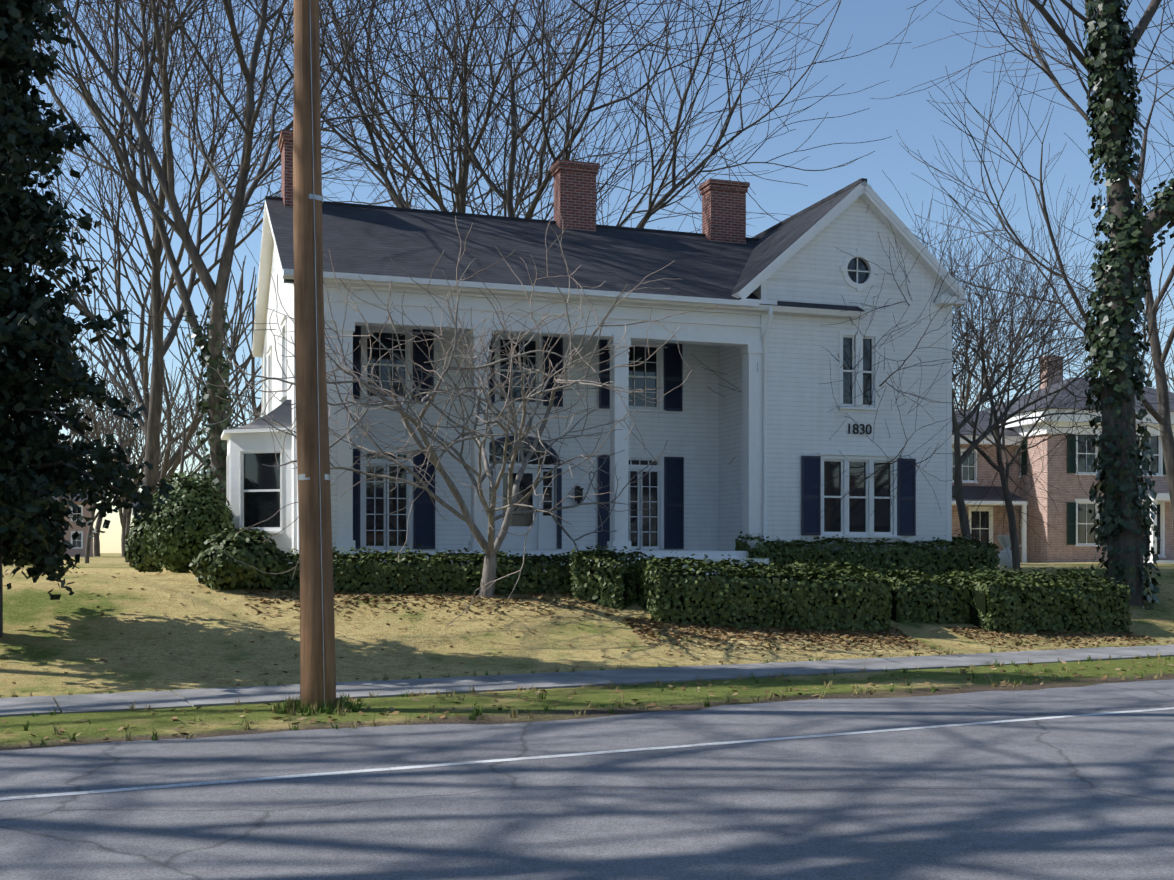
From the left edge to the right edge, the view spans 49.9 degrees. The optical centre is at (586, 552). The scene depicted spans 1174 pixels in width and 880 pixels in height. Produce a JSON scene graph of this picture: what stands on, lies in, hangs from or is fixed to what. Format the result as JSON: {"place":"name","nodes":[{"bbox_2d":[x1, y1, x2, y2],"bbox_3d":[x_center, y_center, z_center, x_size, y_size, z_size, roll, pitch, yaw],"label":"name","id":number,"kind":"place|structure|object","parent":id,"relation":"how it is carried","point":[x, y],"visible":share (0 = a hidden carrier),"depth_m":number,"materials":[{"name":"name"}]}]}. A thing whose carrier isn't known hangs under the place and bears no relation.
{"place":"outdoors","nodes":[
{"label":"outdoors","id":0,"kind":"place"},
{"bbox_2d":[0,679,1173,879],"bbox_3d":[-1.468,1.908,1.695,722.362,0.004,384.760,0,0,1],"label":"road","id":1,"kind":"structure","parent":0,"point":[1069,783],"depth_m":9.82,"materials":[{"name":"grey asphalt"}]},
{"bbox_2d":[0,553,1173,750],"bbox_3d":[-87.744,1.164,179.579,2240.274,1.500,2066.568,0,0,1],"label":"ground","id":2,"kind":"structure","parent":0,"point":[81,640],"depth_m":21.15,"materials":[{"name":"beige plant"}]},
{"bbox_2d":[2,264,112,556],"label":"tree","id":3,"kind":"object","parent":2,"relation":"on","point":[90,368],"depth_m":108.25,"materials":[{"name":"brown plant"}]},
{"bbox_2d":[2,329,131,425],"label":"tree","id":4,"kind":"object","parent":2,"relation":"on","point":[95,370],"visible":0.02,"depth_m":136.78,"materials":[{"name":"brown plant"}]},
{"bbox_2d":[43,476,92,556],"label":"house","id":5,"kind":"structure","parent":2,"relation":"on","point":[78,543],"depth_m":125.28,"materials":[{"name":"brick"}]},
{"bbox_2d":[3,329,144,530],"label":"tree","id":6,"kind":"object","parent":2,"relation":"on","point":[71,442],"visible":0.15,"depth_m":70.15,"materials":[{"name":"brown plant"}]},
{"bbox_2d":[53,408,133,493],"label":"tree","id":7,"kind":"object","parent":2,"relation":"on","point":[77,435],"visible":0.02,"depth_m":177.07,"materials":[{"name":"brown plant"}]},
{"bbox_2d":[0,0,193,637],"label":"evergreen","id":8,"kind":"object","parent":2,"relation":"on","point":[38,462],"visible":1,"depth_m":20.21,"materials":[{"name":"green plant"}]},
{"bbox_2d":[55,328,146,562],"bbox_3d":[-21.081,-4.594,55.459,5.707,10.750,8.016,0,0,15],"label":"tree","id":9,"kind":"object","parent":2,"relation":"on","point":[88,540],"visible":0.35,"depth_m":55.01,"materials":[{"name":"brown plant"}]},
{"bbox_2d":[50,369,174,555],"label":"tree","id":10,"kind":"object","parent":2,"relation":"on","point":[96,547],"visible":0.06,"depth_m":140.56,"materials":[{"name":"brown plant"}]},
{"bbox_2d":[72,345,197,561],"bbox_3d":[-21.895,-4.967,61.419,7.541,11.504,6.814,0,0,-26],"label":"tree","id":11,"kind":"object","parent":2,"relation":"on","point":[139,461],"visible":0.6,"depth_m":61.93,"materials":[{"name":"brown plant"}]},
{"bbox_2d":[68,304,206,556],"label":"tree","id":12,"kind":"object","parent":2,"relation":"on","point":[122,513],"visible":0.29,"depth_m":121.27,"materials":[{"name":"brown plant"}]},
{"bbox_2d":[86,376,192,483],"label":"tree","id":13,"kind":"object","parent":2,"relation":"on","point":[161,429],"visible":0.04,"depth_m":182.00,"materials":[{"name":"brown plant"}]},
{"bbox_2d":[124,509,162,571],"bbox_3d":[-10.767,-0.313,30.901,1.014,1.652,1.040,0,0,1],"label":"shrub","id":14,"kind":"object","parent":2,"relation":"on","point":[138,556],"visible":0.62,"depth_m":30.54,"materials":[{"name":"green plant"}]},
{"bbox_2d":[32,150,261,481],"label":"tree","id":15,"kind":"object","parent":2,"relation":"on","point":[175,459],"visible":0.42,"depth_m":84.19,"materials":[{"name":"brown plant"}]},
{"bbox_2d":[131,429,204,491],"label":"tree","id":16,"kind":"object","parent":2,"relation":"on","point":[173,450],"visible":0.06,"depth_m":203.17,"materials":[{"name":"brown plant"}]},
{"bbox_2d":[89,313,261,484],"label":"tree","id":17,"kind":"object","parent":2,"relation":"on","point":[182,446],"visible":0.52,"depth_m":75.93,"materials":[{"name":"brown plant"}]},
{"bbox_2d":[143,470,234,572],"bbox_3d":[-8.590,-0.658,27.325,1.910,2.254,1.838,0,0,1],"label":"round shrub","id":18,"kind":"object","parent":2,"relation":"on","point":[187,522],"visible":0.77,"depth_m":26.73,"materials":[{"name":"green plant"}]},
{"bbox_2d":[148,270,261,467],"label":"tree","id":19,"kind":"object","parent":2,"relation":"on","point":[253,402],"visible":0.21,"depth_m":84.30,"materials":[{"name":"brown plant"}]},
{"bbox_2d":[169,367,261,465],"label":"tree","id":20,"kind":"object","parent":2,"relation":"on","point":[203,417],"visible":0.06,"depth_m":212.02,"materials":[{"name":"brown plant"}]},
{"bbox_2d":[188,526,284,589],"bbox_3d":[-6.895,0.155,25.186,1.832,1.369,1.791,0,0,1],"label":"dark shrub","id":21,"kind":"object","parent":2,"relation":"on","point":[217,567],"visible":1,"depth_m":24.62,"materials":[{"name":"green plant"}]},
{"bbox_2d":[23,0,458,500],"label":"tree","id":22,"kind":"object","parent":2,"relation":"on","point":[152,418],"visible":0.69,"depth_m":45.55,"materials":[{"name":"brown plant"}]},
{"bbox_2d":[22,0,564,512],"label":"ivy tree","id":23,"kind":"object","parent":2,"relation":"on","point":[212,348],"visible":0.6,"depth_m":35.21,"materials":[{"name":"brown plant"}]},
{"bbox_2d":[293,0,335,711],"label":"utility pole","id":24,"kind":"object","parent":2,"relation":"on","point":[317,656],"visible":0.92,"depth_m":15.19,"materials":[{"name":"brown wood"}]},
{"bbox_2d":[271,544,578,593],"bbox_3d":[-3.230,0.400,26.113,6.525,1.158,1.354,0,0,-13],"label":"hedge","id":25,"kind":"object","parent":2,"relation":"on","point":[441,573],"visible":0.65,"depth_m":25.78,"materials":[{"name":"green plant"}]},
{"bbox_2d":[189,209,718,625],"bbox_3d":[-1.892,-2.670,25.214,8.989,8.478,10.774,0,0,41],"label":"ornamental tree","id":26,"kind":"object","parent":2,"relation":"on","point":[490,547],"visible":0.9,"depth_m":24.79,"materials":[{"name":"grey plant"}]},
{"bbox_2d":[221,0,808,236],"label":"tree","id":27,"kind":"object","parent":2,"relation":"on","point":[432,193],"visible":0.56,"depth_m":47.11,"materials":[{"name":"brown plant"}]},
{"bbox_2d":[152,0,918,227],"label":"tree","id":28,"kind":"object","parent":2,"relation":"on","point":[396,200],"visible":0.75,"depth_m":39.52,"materials":[{"name":"brown plant"}]},
{"bbox_2d":[0,641,1172,745],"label":"grass tufts","id":29,"kind":"object","parent":2,"relation":"on","point":[345,705],"visible":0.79,"depth_m":15.80,"materials":[{"name":"green plant"}]},
{"bbox_2d":[1,565,1173,746],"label":"leaf litter","id":30,"kind":"object","parent":2,"relation":"on","point":[725,636],"visible":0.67,"depth_m":24.61,"materials":[{"name":"brown plant"}]},
{"bbox_2d":[221,129,965,575],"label":"house","id":31,"kind":"structure","parent":2,"relation":"on","point":[775,295],"depth_m":30.67,"materials":[{"name":"white paint"}]},
{"bbox_2d":[65,303,276,329],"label":"overhead wires","id":32,"kind":"object","parent":31,"relation":"attached to","point":[177,319],"visible":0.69,"depth_m":28.76,"materials":[{"name":"black"}]},
{"bbox_2d":[848,424,871,433],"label":"numerals","id":33,"kind":"object","parent":31,"relation":"attached to","point":[857,432],"visible":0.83,"depth_m":30.86,"materials":[{"name":"black metal"}]},
{"bbox_2d":[568,543,648,609],"bbox_3d":[0.440,0.529,26.264,1.351,1.456,1.533,0,0,30],"label":"hedge","id":34,"kind":"object","parent":2,"relation":"on","point":[608,583],"visible":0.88,"depth_m":25.86,"materials":[{"name":"green plant"}]},
{"bbox_2d":[637,550,892,631],"bbox_3d":[3.653,0.840,25.883,5.111,1.796,1.733,0,0,-11],"label":"hedge","id":35,"kind":"object","parent":2,"relation":"on","point":[814,599],"visible":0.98,"depth_m":25.33,"materials":[{"name":"green plant"}]},
{"bbox_2d":[735,531,1000,578],"bbox_3d":[6.959,0.085,31.045,6.945,1.285,1.334,0,0,-18],"label":"hedge","id":36,"kind":"object","parent":2,"relation":"on","point":[980,555],"visible":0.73,"depth_m":30.66,"materials":[{"name":"green plant"}]},
{"bbox_2d":[873,563,982,624],"bbox_3d":[7.418,0.928,27.390,2.202,1.405,1.386,0,0,-18],"label":"hedge section","id":37,"kind":"object","parent":2,"relation":"on","point":[943,602],"visible":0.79,"depth_m":26.93,"materials":[{"name":"green plant"}]},
{"bbox_2d":[691,157,1173,561],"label":"tree","id":38,"kind":"object","parent":2,"relation":"on","point":[960,459],"visible":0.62,"depth_m":33.27,"materials":[{"name":"brown plant"}]},
{"bbox_2d":[717,0,1173,609],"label":"ivy tree","id":39,"kind":"object","parent":2,"relation":"on","point":[1119,382],"visible":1,"depth_m":30.48,"materials":[{"name":"green plant"}]},
{"bbox_2d":[952,331,979,385],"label":"tree","id":40,"kind":"object","parent":2,"relation":"on","point":[958,355],"visible":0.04,"depth_m":128.64,"materials":[{"name":"brown plant"}]},
{"bbox_2d":[953,365,1006,410],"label":"tree","id":41,"kind":"object","parent":2,"relation":"on","point":[963,402],"visible":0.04,"depth_m":160.79,"materials":[{"name":"brown plant"}]},
{"bbox_2d":[952,288,1044,410],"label":"tree","id":42,"kind":"object","parent":2,"relation":"on","point":[967,395],"visible":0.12,"depth_m":135.55,"materials":[{"name":"brown plant"}]},
{"bbox_2d":[871,0,1173,527],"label":"tree","id":43,"kind":"object","parent":2,"relation":"on","point":[1167,444],"visible":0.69,"depth_m":43.26,"materials":[{"name":"brown plant"}]},
{"bbox_2d":[915,201,1151,568],"bbox_3d":[11.068,-4.532,36.418,9.715,10.643,9.807,0,0,-37],"label":"tree","id":44,"kind":"object","parent":2,"relation":"on","point":[1012,531],"visible":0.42,"depth_m":35.95,"materials":[{"name":"brown plant"}]},
{"bbox_2d":[950,566,1131,633],"bbox_3d":[9.964,1.081,27.717,3.762,1.564,1.733,0,0,-18],"label":"hedge","id":45,"kind":"object","parent":2,"relation":"on","point":[1061,605],"visible":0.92,"depth_m":27.17,"materials":[{"name":"green plant"}]},
{"bbox_2d":[952,355,1173,562],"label":"brick house","id":46,"kind":"structure","parent":2,"relation":"on","point":[1073,541],"depth_m":57.02,"materials":[{"name":"red brick"}]},
{"bbox_2d":[1060,295,1173,386],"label":"tree","id":47,"kind":"object","parent":2,"relation":"on","point":[1149,371],"visible":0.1,"depth_m":98.44,"materials":[{"name":"brown plant"}]},
{"bbox_2d":[1166,291,1173,390],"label":"tree","id":48,"kind":"object","parent":2,"relation":"on","point":[1171,369],"visible":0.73,"depth_m":101.08,"materials":[{"name":"brown plant"}]},
{"bbox_2d":[0,644,1173,716],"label":"sidewalk","id":49,"kind":"structure","parent":0,"point":[44,705],"depth_m":18.58,"materials":[{"name":"concrete"}]},
{"bbox_2d":[4,0,1173,552],"label":"sky","id":50,"kind":"structure","parent":0,"point":[872,24],"materials":[{"name":"blue"}]},
{"bbox_2d":[997,535,1012,567],"bbox_3d":[13.091,0.006,39.344,0.600,1.080,0.585,0,0,1],"label":"sign","id":51,"kind":"object","parent":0,"point":[1005,560],"visible":0.6,"depth_m":39.15,"materials":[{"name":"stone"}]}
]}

